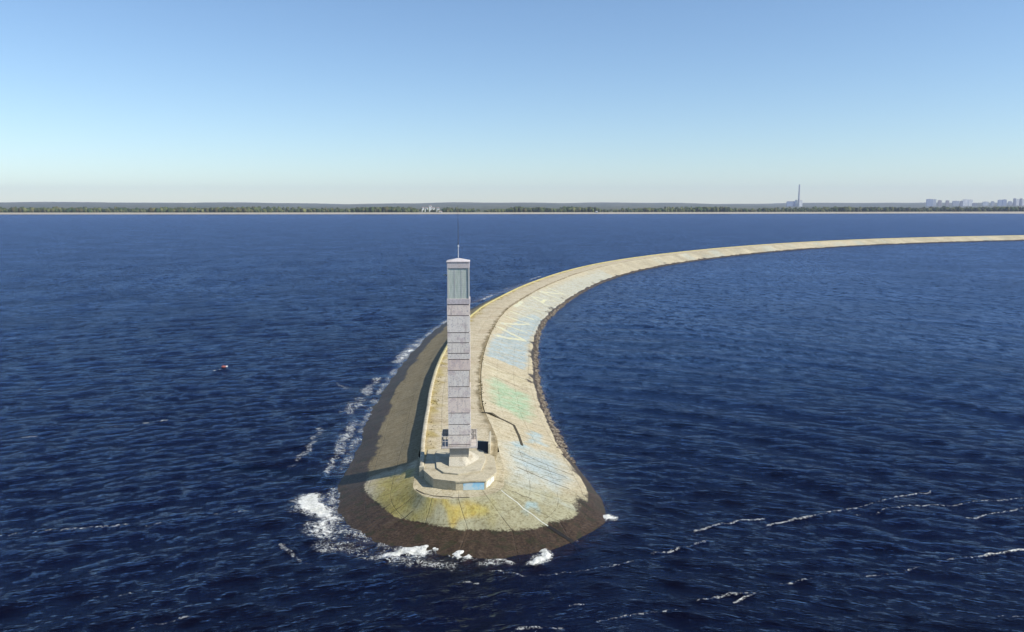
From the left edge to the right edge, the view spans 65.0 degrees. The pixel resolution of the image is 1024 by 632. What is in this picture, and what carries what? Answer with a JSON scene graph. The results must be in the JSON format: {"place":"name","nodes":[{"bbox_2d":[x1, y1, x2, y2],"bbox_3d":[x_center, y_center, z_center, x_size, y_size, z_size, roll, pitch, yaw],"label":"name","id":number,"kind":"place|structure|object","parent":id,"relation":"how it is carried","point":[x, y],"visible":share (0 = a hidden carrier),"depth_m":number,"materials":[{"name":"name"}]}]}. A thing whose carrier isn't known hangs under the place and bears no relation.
{"place":"outdoors","nodes":[
{"label":"outdoors","id":0,"kind":"place"},
{"bbox_2d":[0,213,1023,631],"bbox_3d":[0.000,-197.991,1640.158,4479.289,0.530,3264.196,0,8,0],"label":"water","id":1,"kind":"structure","parent":0,"point":[812,441],"depth_m":103.73,"materials":[{"name":"blue liquid"}]},
{"bbox_2d":[0,202,1023,213],"bbox_3d":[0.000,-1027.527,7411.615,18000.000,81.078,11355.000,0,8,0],"label":"land","id":2,"kind":"structure","parent":0,"point":[482,207],"depth_m":7626.94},
{"bbox_2d":[0,206,1023,211],"bbox_3d":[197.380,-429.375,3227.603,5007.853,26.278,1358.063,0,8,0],"label":"woodland","id":3,"kind":"object","parent":2,"relation":"on","point":[544,209],"visible":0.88,"depth_m":2757.68,"materials":[{"name":"green plant"}]},
{"bbox_2d":[786,201,794,206],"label":"turbine hall","id":4,"kind":"structure","parent":2,"relation":"on","point":[790,203],"depth_m":7931.96,"materials":[{"name":"grey concrete"}]},
{"bbox_2d":[797,184,799,206],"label":"power station chimney","id":5,"kind":"object","parent":2,"relation":"on","point":[798,205],"visible":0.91,"depth_m":7908.50,"materials":[{"name":"concrete"}]},
{"bbox_2d":[926,199,932,205],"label":"apartment block","id":6,"kind":"structure","parent":2,"relation":"on","point":[929,202],"depth_m":8408.96,"materials":[{"name":"grey concrete"}]},
{"bbox_2d":[952,201,958,205],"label":"apartment block","id":7,"kind":"structure","parent":2,"relation":"on","point":[955,203],"depth_m":8805.10,"materials":[{"name":"grey concrete"}]},
{"bbox_2d":[963,199,967,205],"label":"apartment block","id":8,"kind":"structure","parent":2,"relation":"on","point":[965,202],"depth_m":8407.55,"materials":[{"name":"white concrete"}]},
{"bbox_2d":[1002,199,1006,205],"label":"apartment block","id":9,"kind":"structure","parent":2,"relation":"on","point":[1004,202],"depth_m":8428.77,"materials":[{"name":"grey concrete"}]},
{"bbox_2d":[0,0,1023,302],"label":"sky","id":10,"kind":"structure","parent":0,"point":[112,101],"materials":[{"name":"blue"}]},
{"label":"water","id":11,"kind":"structure","parent":0,"visible":0},
{"bbox_2d":[311,235,1023,569],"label":"breakwater","id":12,"kind":"object","parent":11,"relation":"in","point":[528,489],"visible":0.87,"depth_m":81.53,"materials":[{"name":"concrete"}]},
{"bbox_2d":[441,244,478,465],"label":"lighthouse","id":13,"kind":"object","parent":12,"relation":"on","point":[461,435],"visible":1,"depth_m":72.95,"materials":[{"name":"concrete"}]},
{"bbox_2d":[428,266,601,447],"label":"weeds","id":14,"kind":"object","parent":12,"relation":"on","point":[482,359],"visible":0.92,"depth_m":119.27,"materials":[{"name":"green plant"}]},
{"bbox_2d":[533,248,817,463],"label":"shore rubble","id":15,"kind":"object","parent":12,"relation":"on","point":[558,435],"visible":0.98,"depth_m":119.03,"materials":[{"name":"stone"}]}
]}

